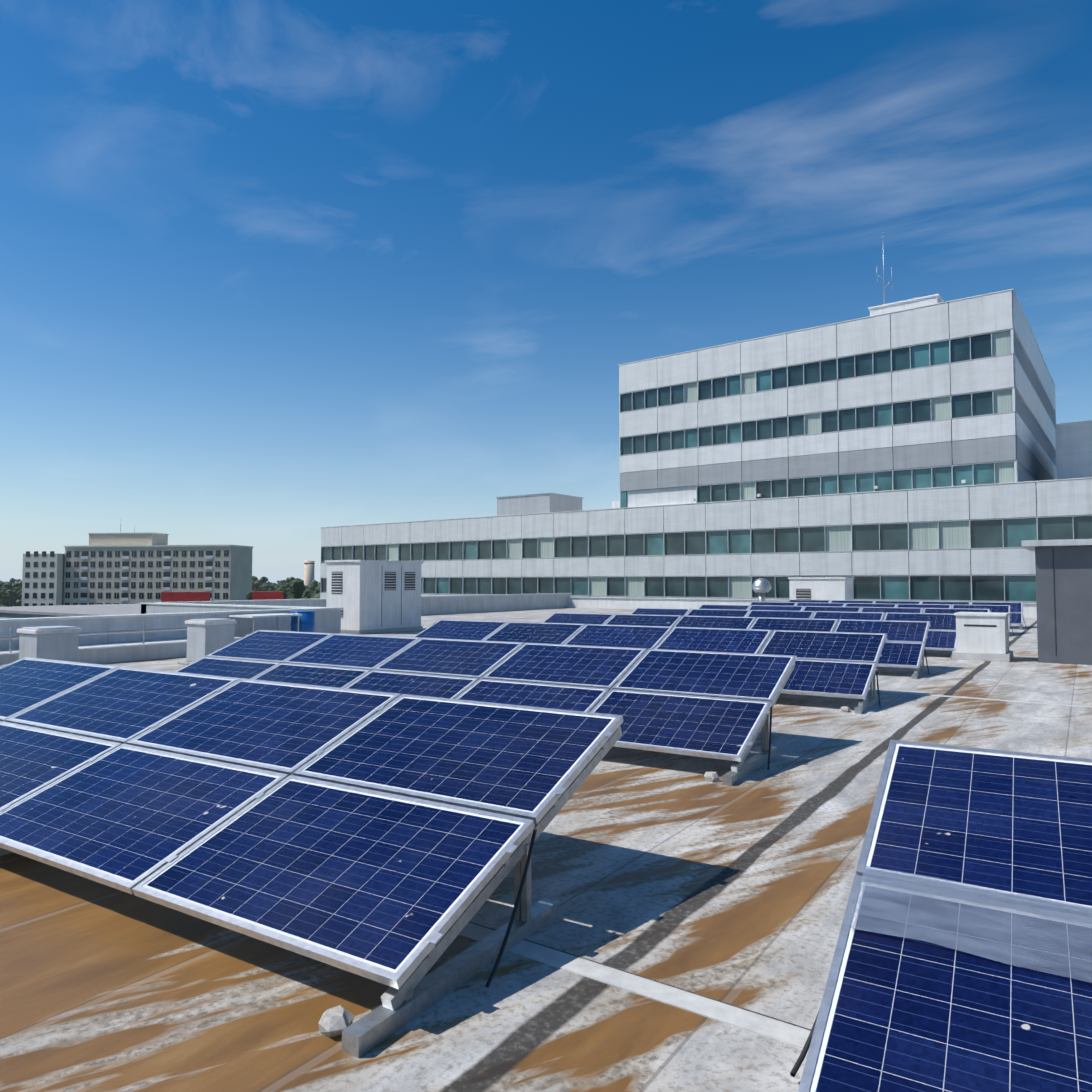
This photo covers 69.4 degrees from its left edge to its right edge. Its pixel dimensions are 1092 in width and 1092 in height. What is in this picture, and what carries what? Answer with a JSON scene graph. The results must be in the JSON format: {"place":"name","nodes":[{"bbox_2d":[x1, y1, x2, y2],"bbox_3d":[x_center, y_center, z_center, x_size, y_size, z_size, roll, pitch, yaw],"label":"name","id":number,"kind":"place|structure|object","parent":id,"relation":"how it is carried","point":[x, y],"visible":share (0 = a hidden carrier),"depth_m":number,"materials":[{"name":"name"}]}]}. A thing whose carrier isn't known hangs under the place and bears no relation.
{"place":"outdoors","nodes":[
{"label":"outdoors","id":0,"kind":"place"},
{"bbox_2d":[0,603,140,618],"bbox_3d":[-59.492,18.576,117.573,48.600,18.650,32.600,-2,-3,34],"label":"parapet wall","id":1,"kind":"structure","parent":0,"point":[56,611],"depth_m":107.67,"materials":[{"name":"grey concrete"}]},
{"bbox_2d":[161,592,209,601],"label":"red unit","id":2,"kind":"object","parent":1,"relation":"on","point":[182,596],"visible":0.67,"depth_m":116.48,"materials":[{"name":"paint"}]},
{"bbox_2d":[252,591,283,599],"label":"red unit","id":3,"kind":"object","parent":1,"relation":"on","point":[265,595],"visible":0.6,"depth_m":120.78,"materials":[{"name":"paint"}]},
{"bbox_2d":[0,608,1091,1091],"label":"roof slab","id":4,"kind":"structure","parent":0,"point":[676,870],"depth_m":3.55,"materials":[{"name":"grey concrete"}]},
{"bbox_2d":[17,626,81,661],"bbox_3d":[-8.258,1.788,13.105,0.880,0.885,0.880,-2,-3,34],"label":"vent shaft","id":5,"kind":"object","parent":4,"relation":"on","point":[53,642],"visible":0.61,"depth_m":12.91,"materials":[{"name":"white paint"}]},
{"bbox_2d":[177,618,236,664],"bbox_3d":[-6.714,1.908,15.802,0.880,0.885,0.880,-2,-3,34],"label":"vent shaft","id":6,"kind":"object","parent":4,"relation":"on","point":[206,637],"visible":0.69,"depth_m":15.57,"materials":[{"name":"white paint"}]},
{"bbox_2d":[229,613,301,632],"bbox_3d":[-6.730,2.071,18.960,0.900,0.840,1.400,-2,-3,34],"label":"work table","id":7,"kind":"object","parent":4,"relation":"on","point":[276,615],"visible":0.49,"depth_m":18.73,"materials":[{"name":"white paint"}]},
{"bbox_2d":[0,593,570,665],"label":"parapet","id":8,"kind":"structure","parent":4,"relation":"on","point":[154,630],"depth_m":18.28,"materials":[{"name":"concrete"}]},
{"bbox_2d":[290,611,314,631],"bbox_3d":[-6.083,2.076,19.729,0.610,0.900,0.610,-2,-3,34],"label":"blue barrel","id":9,"kind":"object","parent":4,"relation":"on","point":[306,621],"visible":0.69,"depth_m":19.50,"materials":[{"name":"blue plastic"}]},
{"bbox_2d":[0,657,622,1057],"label":"solar panel row","id":10,"kind":"object","parent":4,"relation":"on","point":[386,838],"visible":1,"depth_m":4.22,"materials":[{"name":"blue glass"}]},
{"bbox_2d":[325,560,423,633],"bbox_3d":[-5.652,1.654,26.094,1.650,2.310,2.850,-2,-3,34],"label":"plant cabinet","id":11,"kind":"object","parent":4,"relation":"on","point":[375,596],"visible":0.91,"depth_m":25.22,"materials":[{"name":"white metal"}]},
{"bbox_2d":[175,630,796,785],"bbox_3d":[-1.452,1.625,9.395,8.468,0.880,2.112,-2,-3,31],"label":"solar panel row","id":12,"kind":"object","parent":4,"relation":"on","point":[714,705],"visible":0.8,"depth_m":8.62,"materials":[{"name":"blue glass"}]},
{"bbox_2d":[414,619,886,713],"bbox_3d":[0.961,1.778,12.829,8.468,0.880,2.112,-2,-3,31],"label":"solar panel row","id":13,"kind":"object","parent":4,"relation":"on","point":[837,664],"visible":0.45,"depth_m":12.16,"materials":[{"name":"blue glass"}]},
{"bbox_2d":[543,612,930,678],"bbox_3d":[3.292,1.934,16.320,8.468,0.880,2.112,-2,-3,31],"label":"solar panel row","id":14,"kind":"object","parent":4,"relation":"on","point":[904,645],"visible":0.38,"depth_m":15.87,"materials":[{"name":"blue glass"}]},
{"bbox_2d":[752,578,770,601],"bbox_3d":[10.366,2.436,37.919,0.920,1.800,0.920,-2,-3,34],"label":"ventilator","id":15,"kind":"object","parent":4,"relation":"on","point":[761,587],"visible":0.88,"depth_m":37.67,"materials":[{"name":"metal"}]},
{"bbox_2d":[458,648,1091,1050],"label":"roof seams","id":16,"kind":"object","parent":4,"relation":"attached to","point":[756,1022],"visible":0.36,"depth_m":3.18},
{"bbox_2d":[631,608,955,658],"bbox_3d":[5.706,2.087,19.754,8.468,0.880,2.112,-2,-3,31],"label":"solar panel row","id":17,"kind":"object","parent":4,"relation":"on","point":[941,635],"visible":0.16,"depth_m":19.47,"materials":[{"name":"blue glass"}]},
{"bbox_2d":[567,597,1036,617],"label":"parapet","id":18,"kind":"structure","parent":4,"relation":"on","point":[1030,610],"depth_m":45.39,"materials":[{"name":"white paint"}]},
{"bbox_2d":[788,577,854,599],"bbox_3d":[12.891,2.382,36.919,2.600,1.820,1.700,-2,-3,34],"label":"white unit","id":19,"kind":"object","parent":4,"relation":"on","point":[820,588],"visible":0.61,"depth_m":36.26,"materials":[{"name":"paint"}]},
{"bbox_2d":[698,604,990,613],"bbox_3d":[8.243,2.236,23.103,8.468,0.880,2.112,-2,-3,31],"label":"solar panel row","id":20,"kind":"object","parent":4,"relation":"on","point":[846,609],"visible":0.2,"depth_m":23.63,"materials":[{"name":"blue glass"}]},
{"bbox_2d":[750,602,1014,634],"bbox_3d":[10.781,2.386,26.453,8.468,0.880,2.112,-2,-3,31],"label":"solar panel row","id":21,"kind":"object","parent":4,"relation":"on","point":[1000,608],"visible":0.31,"depth_m":26.67,"materials":[{"name":"blue glass"}]},
{"bbox_2d":[788,600,1026,629],"bbox_3d":[13.235,2.538,29.859,8.468,0.880,2.112,-2,-3,31],"label":"solar panel row","id":22,"kind":"object","parent":4,"relation":"on","point":[1016,613],"visible":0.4,"depth_m":29.54,"materials":[{"name":"blue glass"}]},
{"bbox_2d":[790,740,1091,1091],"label":"solar panel row","id":23,"kind":"object","parent":4,"relation":"on","point":[898,1014],"visible":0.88,"depth_m":2.57,"materials":[{"name":"blue glass"}]},
{"bbox_2d":[850,866,1091,982],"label":"protective film","id":24,"kind":"object","parent":23,"relation":"on","point":[1018,936],"visible":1,"depth_m":2.67,"materials":[{"name":"plastic"}]},
{"bbox_2d":[952,612,1012,661],"bbox_3d":[9.275,1.908,16.765,1.040,0.970,1.050,-2,-3,34],"label":"fan box","id":25,"kind":"object","parent":4,"relation":"on","point":[982,636],"visible":1,"depth_m":16.41,"materials":[{"name":"white paint"}]},
{"bbox_2d":[1021,539,1091,664],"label":"rooftop structure","id":26,"kind":"object","parent":4,"relation":"on","point":[1063,568],"visible":1,"depth_m":15.78,"materials":[{"name":"paint"}]},
{"bbox_2d":[0,0,1091,582],"label":"sky","id":27,"kind":"structure","parent":0,"point":[273,273],"materials":[{"name":"blue"}]},
{"bbox_2d":[320,246,1091,602],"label":"office building","id":28,"kind":"structure","parent":0,"point":[926,448],"depth_m":58.41,"materials":[{"name":"grey concrete"}]},
{"label":"ground surface","id":29,"kind":"structure","parent":0,"visible":0},
{"bbox_2d":[0,588,12,606],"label":"tree","id":30,"kind":"object","parent":29,"relation":"on","point":[4,601],"visible":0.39,"depth_m":291.28,"materials":[{"name":"green plant"}]},
{"bbox_2d":[0,583,16,599],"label":"tree","id":31,"kind":"object","parent":29,"relation":"on","point":[6,586],"visible":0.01,"depth_m":304.65,"materials":[{"name":"green plant"}]},
{"bbox_2d":[4,580,21,605],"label":"tree","id":32,"kind":"object","parent":29,"relation":"on","point":[11,594],"visible":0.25,"depth_m":300.31,"materials":[{"name":"green plant"}]},
{"bbox_2d":[21,522,252,605],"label":"apartment block","id":33,"kind":"structure","parent":29,"relation":"on","point":[120,568],"depth_m":238.69,"materials":[{"name":"concrete"}]},
{"bbox_2d":[246,592,251,599],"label":"tree","id":34,"kind":"object","parent":29,"relation":"on","point":[248,596],"depth_m":187.83,"materials":[{"name":"green plant"}]},
{"bbox_2d":[252,576,262,589],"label":"tree","id":35,"kind":"object","parent":29,"relation":"on","point":[254,578],"visible":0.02,"depth_m":476.29,"materials":[{"name":"green plant"}]},
{"bbox_2d":[252,576,278,590],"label":"tree","id":36,"kind":"object","parent":29,"relation":"on","point":[257,586],"visible":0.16,"depth_m":358.11,"materials":[{"name":"green plant"}]},
{"bbox_2d":[277,580,286,585],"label":"tree","id":37,"kind":"object","parent":29,"relation":"on","point":[283,582],"visible":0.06,"depth_m":624.97,"materials":[{"name":"green plant"}]},
{"bbox_2d":[273,589,294,598],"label":"tree","id":38,"kind":"object","parent":29,"relation":"on","point":[285,595],"visible":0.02,"depth_m":177.02,"materials":[{"name":"green plant"}]},
{"bbox_2d":[279,577,294,588],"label":"tree","id":39,"kind":"object","parent":29,"relation":"on","point":[288,580],"visible":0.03,"depth_m":361.67,"materials":[{"name":"green plant"}]},
{"bbox_2d":[287,578,305,598],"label":"tree","id":40,"kind":"object","parent":29,"relation":"on","point":[297,587],"visible":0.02,"depth_m":187.62,"materials":[{"name":"green plant"}]},
{"bbox_2d":[301,589,311,598],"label":"tree","id":41,"kind":"object","parent":29,"relation":"on","point":[306,593],"visible":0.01,"depth_m":179.08,"materials":[{"name":"green plant"}]},
{"bbox_2d":[304,561,314,586],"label":"chimney","id":42,"kind":"object","parent":29,"relation":"on","point":[308,572],"visible":0.38,"depth_m":400.12,"materials":[{"name":"concrete"}]},
{"bbox_2d":[305,580,317,590],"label":"tree","id":43,"kind":"object","parent":29,"relation":"on","point":[313,586],"visible":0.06,"depth_m":355.43,"materials":[{"name":"green plant"}]},
{"bbox_2d":[307,590,319,598],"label":"tree","id":44,"kind":"object","parent":29,"relation":"on","point":[315,594],"visible":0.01,"depth_m":129.70,"materials":[{"name":"green plant"}]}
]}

